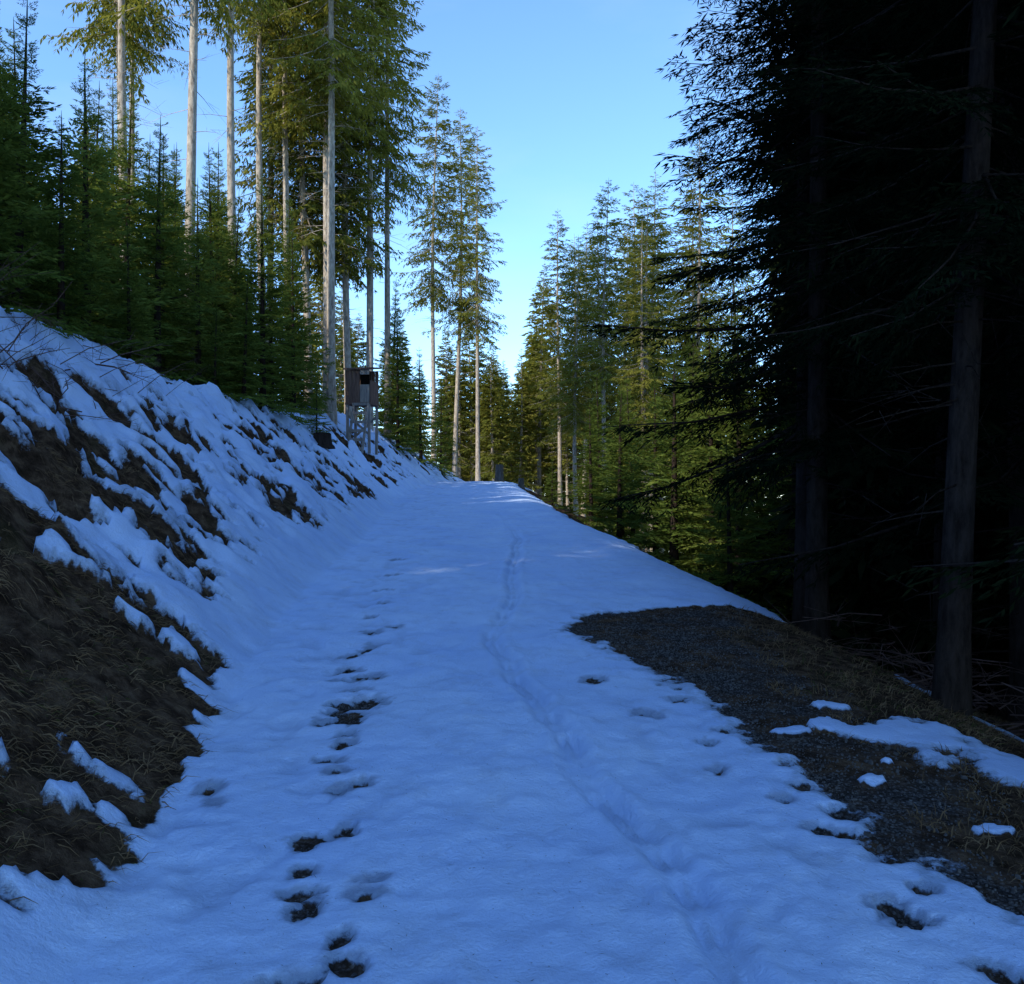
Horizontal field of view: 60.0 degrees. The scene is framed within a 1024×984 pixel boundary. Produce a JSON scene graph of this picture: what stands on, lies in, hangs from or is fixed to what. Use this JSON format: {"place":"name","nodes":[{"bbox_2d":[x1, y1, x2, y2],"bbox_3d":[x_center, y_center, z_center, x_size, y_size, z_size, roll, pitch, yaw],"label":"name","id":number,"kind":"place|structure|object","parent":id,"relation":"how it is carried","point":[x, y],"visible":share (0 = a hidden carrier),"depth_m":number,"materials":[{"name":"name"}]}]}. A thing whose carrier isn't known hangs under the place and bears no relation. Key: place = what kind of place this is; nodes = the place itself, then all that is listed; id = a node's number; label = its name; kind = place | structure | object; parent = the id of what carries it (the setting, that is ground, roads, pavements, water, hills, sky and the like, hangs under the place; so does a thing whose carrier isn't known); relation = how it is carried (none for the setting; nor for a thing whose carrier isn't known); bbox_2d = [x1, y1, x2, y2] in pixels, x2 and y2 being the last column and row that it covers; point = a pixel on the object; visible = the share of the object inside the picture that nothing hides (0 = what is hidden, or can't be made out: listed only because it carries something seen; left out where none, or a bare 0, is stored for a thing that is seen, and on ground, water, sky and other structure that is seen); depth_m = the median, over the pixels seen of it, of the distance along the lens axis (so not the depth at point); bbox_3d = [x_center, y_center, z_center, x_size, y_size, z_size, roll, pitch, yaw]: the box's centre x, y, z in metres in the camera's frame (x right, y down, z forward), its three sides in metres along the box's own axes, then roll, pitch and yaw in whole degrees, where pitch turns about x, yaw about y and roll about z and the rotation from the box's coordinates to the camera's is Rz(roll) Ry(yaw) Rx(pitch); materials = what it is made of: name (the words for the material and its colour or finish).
{"place":"outdoors","nodes":[
{"label":"outdoors","id":0,"kind":"place"},
{"bbox_2d":[0,0,792,497],"label":"sky","id":1,"kind":"structure","parent":0,"point":[567,98],"materials":[{"name":"blue"}]},
{"bbox_2d":[0,306,1023,983],"bbox_3d":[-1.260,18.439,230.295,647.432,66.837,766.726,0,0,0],"label":"ground","id":2,"kind":"structure","parent":0,"point":[470,734],"depth_m":4.54,"materials":[{"name":"snow"}]},
{"bbox_2d":[0,27,93,341],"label":"young spruce tree","id":3,"kind":"object","parent":2,"relation":"on","point":[7,147],"visible":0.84,"depth_m":10.84,"materials":[{"name":"green plant"}]},
{"bbox_2d":[0,16,115,342],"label":"young spruce tree","id":4,"kind":"object","parent":2,"relation":"on","point":[13,36],"visible":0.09,"depth_m":15.85,"materials":[{"name":"green plant"}]},
{"bbox_2d":[0,0,120,354],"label":"young spruce tree","id":5,"kind":"object","parent":2,"relation":"on","point":[30,126],"visible":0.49,"depth_m":12.97,"materials":[{"name":"green plant"}]},
{"bbox_2d":[0,237,137,425],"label":"bare shrub","id":6,"kind":"object","parent":2,"relation":"on","point":[13,342],"visible":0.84,"depth_m":8.90,"materials":[{"name":"plant"}]},
{"bbox_2d":[2,110,143,344],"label":"young spruce tree","id":7,"kind":"object","parent":2,"relation":"on","point":[63,303],"visible":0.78,"depth_m":12.13,"materials":[{"name":"green plant"}]},
{"bbox_2d":[53,80,124,343],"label":"young spruce tree","id":8,"kind":"object","parent":2,"relation":"on","point":[98,112],"visible":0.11,"depth_m":22.97,"materials":[{"name":"green plant"}]},
{"bbox_2d":[4,57,175,373],"bbox_3d":[-7.095,-4.140,14.990,3.318,6.721,3.065,0,0,22],"label":"young spruce tree","id":9,"kind":"object","parent":2,"relation":"on","point":[85,191],"visible":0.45,"depth_m":14.92,"materials":[{"name":"green plant"}]},
{"bbox_2d":[0,294,210,403],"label":"bare shrub","id":10,"kind":"object","parent":2,"relation":"on","point":[100,364],"visible":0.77,"depth_m":11.09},
{"bbox_2d":[40,0,189,279],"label":"spruce tree","id":11,"kind":"object","parent":2,"relation":"on","point":[94,32],"visible":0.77,"depth_m":30.66,"materials":[{"name":"green plant"}]},
{"bbox_2d":[73,0,165,290],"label":"spruce tree","id":12,"kind":"object","parent":2,"relation":"on","point":[122,70],"visible":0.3,"depth_m":25.78,"materials":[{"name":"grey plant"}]},
{"bbox_2d":[53,83,189,367],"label":"young spruce tree","id":13,"kind":"object","parent":2,"relation":"on","point":[112,113],"visible":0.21,"depth_m":20.99,"materials":[{"name":"green plant"}]},
{"bbox_2d":[67,74,183,375],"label":"young spruce tree","id":14,"kind":"object","parent":2,"relation":"on","point":[129,165],"visible":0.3,"depth_m":18.88,"materials":[{"name":"green plant"}]},
{"bbox_2d":[77,0,188,236],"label":"spruce tree","id":15,"kind":"object","parent":2,"relation":"on","point":[154,68],"visible":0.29,"depth_m":36.28,"materials":[{"name":"green plant"}]},
{"bbox_2d":[92,220,181,379],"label":"young spruce tree","id":16,"kind":"object","parent":2,"relation":"on","point":[128,316],"visible":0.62,"depth_m":14.55,"materials":[{"name":"green plant"}]},
{"bbox_2d":[117,135,192,375],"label":"young spruce tree","id":17,"kind":"object","parent":2,"relation":"on","point":[166,225],"visible":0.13,"depth_m":21.26,"materials":[{"name":"green plant"}]},
{"bbox_2d":[102,114,216,382],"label":"young spruce tree","id":18,"kind":"object","parent":2,"relation":"on","point":[159,245],"visible":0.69,"depth_m":16.97,"materials":[{"name":"green plant"}]},
{"bbox_2d":[0,353,321,909],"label":"dry grass","id":19,"kind":"structure","parent":2,"relation":"on","point":[128,750],"depth_m":4.53,"materials":[{"name":"plant"}]},
{"bbox_2d":[138,143,221,384],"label":"young spruce tree","id":20,"kind":"object","parent":2,"relation":"on","point":[181,208],"visible":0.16,"depth_m":23.89,"materials":[{"name":"green plant"}]},
{"bbox_2d":[100,0,288,370],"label":"spruce tree","id":21,"kind":"object","parent":2,"relation":"on","point":[218,5],"visible":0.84,"depth_m":25.27,"materials":[{"name":"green plant"}]},
{"bbox_2d":[161,181,253,399],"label":"young spruce tree","id":22,"kind":"object","parent":2,"relation":"on","point":[197,342],"visible":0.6,"depth_m":18.33,"materials":[{"name":"green plant"}]},
{"bbox_2d":[161,147,267,395],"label":"young spruce tree","id":23,"kind":"object","parent":2,"relation":"on","point":[233,301],"visible":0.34,"depth_m":19.91,"materials":[{"name":"green plant"}]},
{"bbox_2d":[193,308,245,399],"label":"young spruce tree","id":24,"kind":"object","parent":2,"relation":"on","point":[214,375],"visible":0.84,"depth_m":17.27,"materials":[{"name":"green plant"}]},
{"bbox_2d":[166,142,282,397],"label":"young spruce tree","id":25,"kind":"object","parent":2,"relation":"on","point":[226,218],"visible":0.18,"depth_m":23.46,"materials":[{"name":"green plant"}]},
{"bbox_2d":[193,196,270,402],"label":"young spruce tree","id":26,"kind":"object","parent":2,"relation":"on","point":[234,253],"visible":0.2,"depth_m":21.74,"materials":[{"name":"green plant"}]},
{"bbox_2d":[197,0,281,273],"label":"spruce tree","id":27,"kind":"object","parent":2,"relation":"on","point":[231,150],"visible":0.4,"depth_m":27.70,"materials":[{"name":"green plant"}]},
{"bbox_2d":[184,0,305,373],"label":"spruce tree","id":28,"kind":"object","parent":2,"relation":"on","point":[258,69],"visible":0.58,"depth_m":31.84,"materials":[{"name":"green plant"}]},
{"bbox_2d":[209,274,284,407],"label":"young spruce tree","id":29,"kind":"object","parent":2,"relation":"on","point":[244,368],"visible":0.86,"depth_m":18.94,"materials":[{"name":"green plant"}]},
{"bbox_2d":[216,2,322,342],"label":"spruce tree","id":30,"kind":"object","parent":2,"relation":"on","point":[252,84],"visible":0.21,"depth_m":34.52,"materials":[{"name":"green plant"}]},
{"bbox_2d":[221,175,326,425],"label":"young spruce tree","id":31,"kind":"object","parent":2,"relation":"on","point":[263,316],"visible":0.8,"depth_m":20.87,"materials":[{"name":"green plant"}]},
{"bbox_2d":[247,260,313,423],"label":"young spruce tree","id":32,"kind":"object","parent":2,"relation":"on","point":[284,402],"visible":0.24,"depth_m":22.94,"materials":[{"name":"green plant"}]},
{"bbox_2d":[234,0,340,304],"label":"spruce tree","id":33,"kind":"object","parent":2,"relation":"on","point":[283,74],"visible":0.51,"depth_m":32.62,"materials":[{"name":"green plant"}]},
{"bbox_2d":[258,198,334,413],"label":"young spruce tree","id":34,"kind":"object","parent":2,"relation":"on","point":[286,229],"visible":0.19,"depth_m":27.98,"materials":[{"name":"green plant"}]},
{"bbox_2d":[266,221,331,414],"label":"young spruce tree","id":35,"kind":"object","parent":2,"relation":"on","point":[310,367],"visible":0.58,"depth_m":25.86,"materials":[{"name":"green plant"}]},
{"bbox_2d":[238,1,369,397],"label":"spruce tree","id":36,"kind":"object","parent":2,"relation":"on","point":[300,211],"visible":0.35,"depth_m":34.27,"materials":[{"name":"green plant"}]},
{"bbox_2d":[304,379,338,442],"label":"young spruce tree","id":37,"kind":"object","parent":2,"relation":"on","point":[313,420],"visible":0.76,"depth_m":24.45,"materials":[{"name":"green plant"}]},
{"bbox_2d":[261,0,390,410],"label":"spruce tree","id":38,"kind":"object","parent":2,"relation":"on","point":[325,167],"visible":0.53,"depth_m":32.82,"materials":[{"name":"green plant"}]},
{"bbox_2d":[276,7,385,403],"bbox_3d":[-7.433,-13.509,36.777,5.014,23.184,4.711,1,1,28],"label":"spruce tree","id":39,"kind":"object","parent":2,"relation":"on","point":[314,285],"visible":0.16,"depth_m":36.24,"materials":[{"name":"green plant"}]},
{"bbox_2d":[261,0,407,424],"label":"spruce tree","id":40,"kind":"object","parent":2,"relation":"on","point":[333,50],"visible":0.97,"depth_m":30.86,"materials":[{"name":"green plant"}]},
{"bbox_2d":[291,0,403,418],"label":"spruce tree","id":41,"kind":"object","parent":2,"relation":"on","point":[356,234],"visible":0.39,"depth_m":35.80,"materials":[{"name":"green plant"}]},
{"bbox_2d":[343,367,380,454],"bbox_3d":[-5.205,-2.805,30.227,1.030,3.064,1.568,0,0,11],"label":"hunting stand","id":42,"kind":"object","parent":2,"relation":"on","point":[362,386],"visible":0.94,"depth_m":30.11,"materials":[{"name":"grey wood"}]},
{"bbox_2d":[309,0,427,430],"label":"spruce tree","id":43,"kind":"object","parent":2,"relation":"on","point":[372,128],"visible":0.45,"depth_m":36.40,"materials":[{"name":"green plant"}]},
{"bbox_2d":[357,281,422,439],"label":"young spruce tree","id":44,"kind":"object","parent":2,"relation":"on","point":[395,304],"visible":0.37,"depth_m":40.86,"materials":[{"name":"green plant"}]},
{"bbox_2d":[350,0,434,441],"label":"spruce tree","id":45,"kind":"object","parent":2,"relation":"on","point":[406,190],"visible":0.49,"depth_m":38.34,"materials":[{"name":"green plant"}]},
{"bbox_2d":[373,306,435,453],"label":"young spruce tree","id":46,"kind":"object","parent":2,"relation":"on","point":[395,414],"visible":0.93,"depth_m":37.94,"materials":[{"name":"green plant"}]},
{"bbox_2d":[401,350,449,468],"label":"young spruce tree","id":47,"kind":"object","parent":2,"relation":"on","point":[419,403],"visible":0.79,"depth_m":41.94,"materials":[{"name":"green plant"}]},
{"bbox_2d":[390,76,470,458],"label":"spruce tree","id":48,"kind":"object","parent":2,"relation":"on","point":[436,294],"visible":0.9,"depth_m":51.96,"materials":[{"name":"green plant"}]},
{"bbox_2d":[425,380,457,476],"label":"young spruce tree","id":49,"kind":"object","parent":2,"relation":"on","point":[440,436],"visible":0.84,"depth_m":45.92,"materials":[{"name":"green plant"}]},
{"bbox_2d":[422,110,502,476],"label":"spruce tree","id":50,"kind":"object","parent":2,"relation":"on","point":[459,296],"visible":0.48,"depth_m":54.06,"materials":[{"name":"green plant"}]},
{"bbox_2d":[444,127,507,480],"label":"spruce tree","id":51,"kind":"object","parent":2,"relation":"on","point":[478,329],"visible":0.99,"depth_m":51.95,"materials":[{"name":"green plant"}]},
{"bbox_2d":[0,367,1023,880],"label":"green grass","id":52,"kind":"structure","parent":2,"relation":"on","point":[220,655],"depth_m":5.62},
{"bbox_2d":[540,457,563,508],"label":"young spruce tree","id":53,"kind":"object","parent":2,"relation":"on","point":[551,493],"visible":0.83,"depth_m":30.97,"materials":[{"name":"green plant"}]},
{"bbox_2d":[526,210,590,505],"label":"spruce tree","id":54,"kind":"object","parent":2,"relation":"on","point":[557,329],"visible":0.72,"depth_m":49.68,"materials":[{"name":"green plant"}]},
{"bbox_2d":[539,237,600,511],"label":"spruce tree","id":55,"kind":"object","parent":2,"relation":"on","point":[568,439],"visible":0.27,"depth_m":53.92,"materials":[{"name":"green plant"}]},
{"bbox_2d":[543,237,608,515],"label":"spruce tree","id":56,"kind":"object","parent":2,"relation":"on","point":[574,412],"visible":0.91,"depth_m":46.09,"materials":[{"name":"green plant"}]},
{"bbox_2d":[555,224,611,516],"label":"spruce tree","id":57,"kind":"object","parent":2,"relation":"on","point":[586,245],"visible":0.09,"depth_m":59.85,"materials":[{"name":"green plant"}]},
{"bbox_2d":[557,408,622,526],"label":"young spruce tree","id":58,"kind":"object","parent":2,"relation":"on","point":[591,490],"visible":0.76,"depth_m":27.94,"materials":[{"name":"green plant"}]},
{"bbox_2d":[569,367,625,531],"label":"young spruce tree","id":59,"kind":"object","parent":2,"relation":"on","point":[597,420],"visible":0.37,"depth_m":32.88,"materials":[{"name":"green plant"}]},
{"bbox_2d":[560,180,638,530],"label":"spruce tree","id":60,"kind":"object","parent":2,"relation":"on","point":[603,374],"visible":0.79,"depth_m":44.87,"materials":[{"name":"green plant"}]},
{"bbox_2d":[571,217,627,463],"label":"spruce tree","id":61,"kind":"object","parent":2,"relation":"on","point":[609,322],"visible":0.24,"depth_m":49.69,"materials":[{"name":"green plant"}]},
{"bbox_2d":[586,381,652,543],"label":"young spruce tree","id":62,"kind":"object","parent":2,"relation":"on","point":[632,442],"visible":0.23,"depth_m":28.98,"materials":[{"name":"green plant"}]},
{"bbox_2d":[586,231,652,463],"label":"spruce tree","id":63,"kind":"object","parent":2,"relation":"on","point":[627,253],"visible":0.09,"depth_m":51.99,"materials":[{"name":"green plant"}]},
{"bbox_2d":[576,394,665,548],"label":"young spruce tree","id":64,"kind":"object","parent":2,"relation":"on","point":[620,492],"visible":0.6,"depth_m":23.93,"materials":[{"name":"green plant"}]},
{"bbox_2d":[605,184,662,528],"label":"spruce tree","id":65,"kind":"object","parent":2,"relation":"on","point":[630,222],"visible":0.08,"depth_m":59.77,"materials":[{"name":"green plant"}]},
{"bbox_2d":[606,372,667,545],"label":"young spruce tree","id":66,"kind":"object","parent":2,"relation":"on","point":[632,421],"visible":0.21,"depth_m":35.02,"materials":[{"name":"green plant"}]},
{"bbox_2d":[596,199,681,551],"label":"spruce tree","id":67,"kind":"object","parent":2,"relation":"on","point":[646,301],"visible":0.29,"depth_m":41.19,"materials":[{"name":"green plant"}]},
{"bbox_2d":[603,221,677,550],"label":"spruce tree","id":68,"kind":"object","parent":2,"relation":"on","point":[642,399],"visible":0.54,"depth_m":36.55,"materials":[{"name":"green plant"}]},
{"bbox_2d":[611,170,689,551],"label":"spruce tree","id":69,"kind":"object","parent":2,"relation":"on","point":[666,232],"visible":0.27,"depth_m":46.16,"materials":[{"name":"green plant"}]},
{"bbox_2d":[290,606,1023,977],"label":"gravel","id":70,"kind":"structure","parent":2,"relation":"on","point":[852,806],"depth_m":5.13,"materials":[{"name":"gravel"}]},
{"bbox_2d":[630,219,691,551],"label":"spruce tree","id":71,"kind":"object","parent":2,"relation":"on","point":[666,318],"visible":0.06,"depth_m":50.25,"materials":[{"name":"green plant"}]},
{"bbox_2d":[617,372,706,572],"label":"young spruce tree","id":72,"kind":"object","parent":2,"relation":"on","point":[642,452],"visible":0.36,"depth_m":20.92,"materials":[{"name":"green plant"}]},
{"bbox_2d":[616,342,734,579],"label":"young spruce tree","id":73,"kind":"object","parent":2,"relation":"on","point":[673,532],"visible":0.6,"depth_m":16.90,"materials":[{"name":"green plant"}]},
{"bbox_2d":[634,342,716,578],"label":"young spruce tree","id":74,"kind":"object","parent":2,"relation":"on","point":[662,484],"visible":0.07,"depth_m":27.91,"materials":[{"name":"green plant"}]},
{"bbox_2d":[632,335,723,579],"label":"young spruce tree","id":75,"kind":"object","parent":2,"relation":"on","point":[692,369],"visible":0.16,"depth_m":23.95,"materials":[{"name":"green plant"}]},
{"bbox_2d":[661,192,728,465],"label":"spruce tree","id":76,"kind":"object","parent":2,"relation":"on","point":[693,239],"visible":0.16,"depth_m":45.65,"materials":[{"name":"green plant"}]},
{"bbox_2d":[647,136,753,570],"bbox_3d":[8.122,-5.410,39.050,4.234,21.126,4.338,0,0,-34],"label":"spruce tree","id":77,"kind":"object","parent":2,"relation":"on","point":[698,299],"visible":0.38,"depth_m":39.12,"materials":[{"name":"green plant"}]},
{"bbox_2d":[648,304,768,590],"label":"young spruce tree","id":78,"kind":"object","parent":2,"relation":"on","point":[707,415],"visible":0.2,"depth_m":18.92,"materials":[{"name":"green plant"}]},
{"bbox_2d":[672,311,790,605],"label":"young spruce tree","id":79,"kind":"object","parent":2,"relation":"on","point":[728,441],"visible":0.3,"depth_m":15.94,"materials":[{"name":"green plant"}]},
{"bbox_2d":[691,442,773,603],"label":"young spruce tree","id":80,"kind":"object","parent":2,"relation":"on","point":[729,558],"visible":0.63,"depth_m":13.77,"materials":[{"name":"green plant"}]},
{"bbox_2d":[679,308,790,606],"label":"young spruce tree","id":81,"kind":"object","parent":2,"relation":"on","point":[750,499],"visible":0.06,"depth_m":19.81,"materials":[{"name":"green plant"}]},
{"bbox_2d":[701,188,773,478],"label":"spruce tree","id":82,"kind":"object","parent":2,"relation":"on","point":[743,280],"visible":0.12,"depth_m":47.99,"materials":[{"name":"green plant"}]},
{"bbox_2d":[579,0,1007,630],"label":"shaded spruce tree","id":83,"kind":"object","parent":2,"relation":"on","point":[837,406],"visible":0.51,"depth_m":10.11,"materials":[{"name":"green plant"}]},
{"bbox_2d":[719,368,877,638],"bbox_3d":[4.311,0.585,14.017,2.776,5.121,2.574,0,0,26],"label":"young spruce tree","id":84,"kind":"object","parent":2,"relation":"on","point":[770,548],"visible":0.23,"depth_m":13.91,"materials":[{"name":"green plant"}]},
{"bbox_2d":[641,0,1023,643],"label":"shaded spruce tree","id":85,"kind":"object","parent":2,"relation":"on","point":[816,502],"visible":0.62,"depth_m":9.47,"materials":[{"name":"green plant"}]},
{"bbox_2d":[705,8,986,652],"bbox_3d":[8.022,-5.508,19.780,7.009,21.061,6.513,0,0,-16],"label":"shaded spruce tree","id":86,"kind":"object","parent":2,"relation":"on","point":[772,331],"depth_m":20.11,"materials":[{"name":"green plant"}]},
{"bbox_2d":[708,16,992,665],"bbox_3d":[6.579,-5.166,16.369,5.893,19.261,5.140,0,0,-27],"label":"shaded spruce tree","id":87,"kind":"object","parent":2,"relation":"on","point":[718,444],"visible":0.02,"depth_m":15.71,"materials":[{"name":"green plant"}]},
{"bbox_2d":[693,604,1023,881],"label":"dry grass","id":88,"kind":"structure","parent":2,"relation":"on","point":[917,714],"depth_m":5.74,"materials":[{"name":"plant"}]},
{"bbox_2d":[712,2,1008,687],"bbox_3d":[6.341,-5.308,13.820,5.874,19.263,5.140,0,0,-27],"label":"shaded spruce tree","id":89,"kind":"object","parent":2,"relation":"on","point":[858,587],"visible":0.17,"depth_m":12.88,"materials":[{"name":"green plant"}]},
{"bbox_2d":[722,0,1023,728],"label":"shaded spruce tree","id":90,"kind":"object","parent":2,"relation":"on","point":[1013,480],"visible":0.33,"depth_m":8.56,"materials":[{"name":"green plant"}]},
{"bbox_2d":[723,0,1023,717],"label":"shaded spruce tree","id":91,"kind":"object","parent":2,"relation":"on","point":[952,671],"visible":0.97,"depth_m":6.18,"materials":[{"name":"green plant"}]},
{"bbox_2d":[727,0,1023,687],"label":"shaded spruce tree","id":92,"kind":"object","parent":2,"relation":"on","point":[937,531],"visible":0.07,"depth_m":11.35,"materials":[{"name":"green plant"}]},
{"bbox_2d":[763,596,1023,733],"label":"brush pile","id":93,"kind":"object","parent":2,"relation":"on","point":[927,684],"visible":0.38,"depth_m":7.96,"materials":[{"name":"wood"}]},
{"bbox_2d":[776,0,1023,455],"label":"shaded spruce tree","id":94,"kind":"object","parent":2,"relation":"on","point":[990,332],"visible":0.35,"depth_m":7.21,"materials":[{"name":"green plant"}]},
{"bbox_2d":[827,6,1023,721],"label":"shaded spruce tree","id":95,"kind":"object","parent":2,"relation":"on","point":[1002,714],"visible":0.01,"depth_m":13.38,"materials":[{"name":"green plant"}]},
{"bbox_2d":[893,114,1008,687],"bbox_3d":[7.357,-5.156,9.759,6.122,20.244,5.738,-1,-1,28],"label":"shaded spruce tree","id":96,"kind":"object","parent":2,"relation":"on","point":[998,617],"visible":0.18,"depth_m":10.61,"materials":[{"name":"green plant"}]},
{"bbox_2d":[885,0,1023,629],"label":"shaded spruce tree","id":97,"kind":"object","parent":2,"relation":"on","point":[996,563],"visible":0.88,"depth_m":5.82,"materials":[{"name":"green plant"}]},
{"bbox_2d":[909,663,1023,737],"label":"brush pile","id":98,"kind":"object","parent":2,"relation":"on","point":[1012,727],"visible":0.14,"depth_m":7.21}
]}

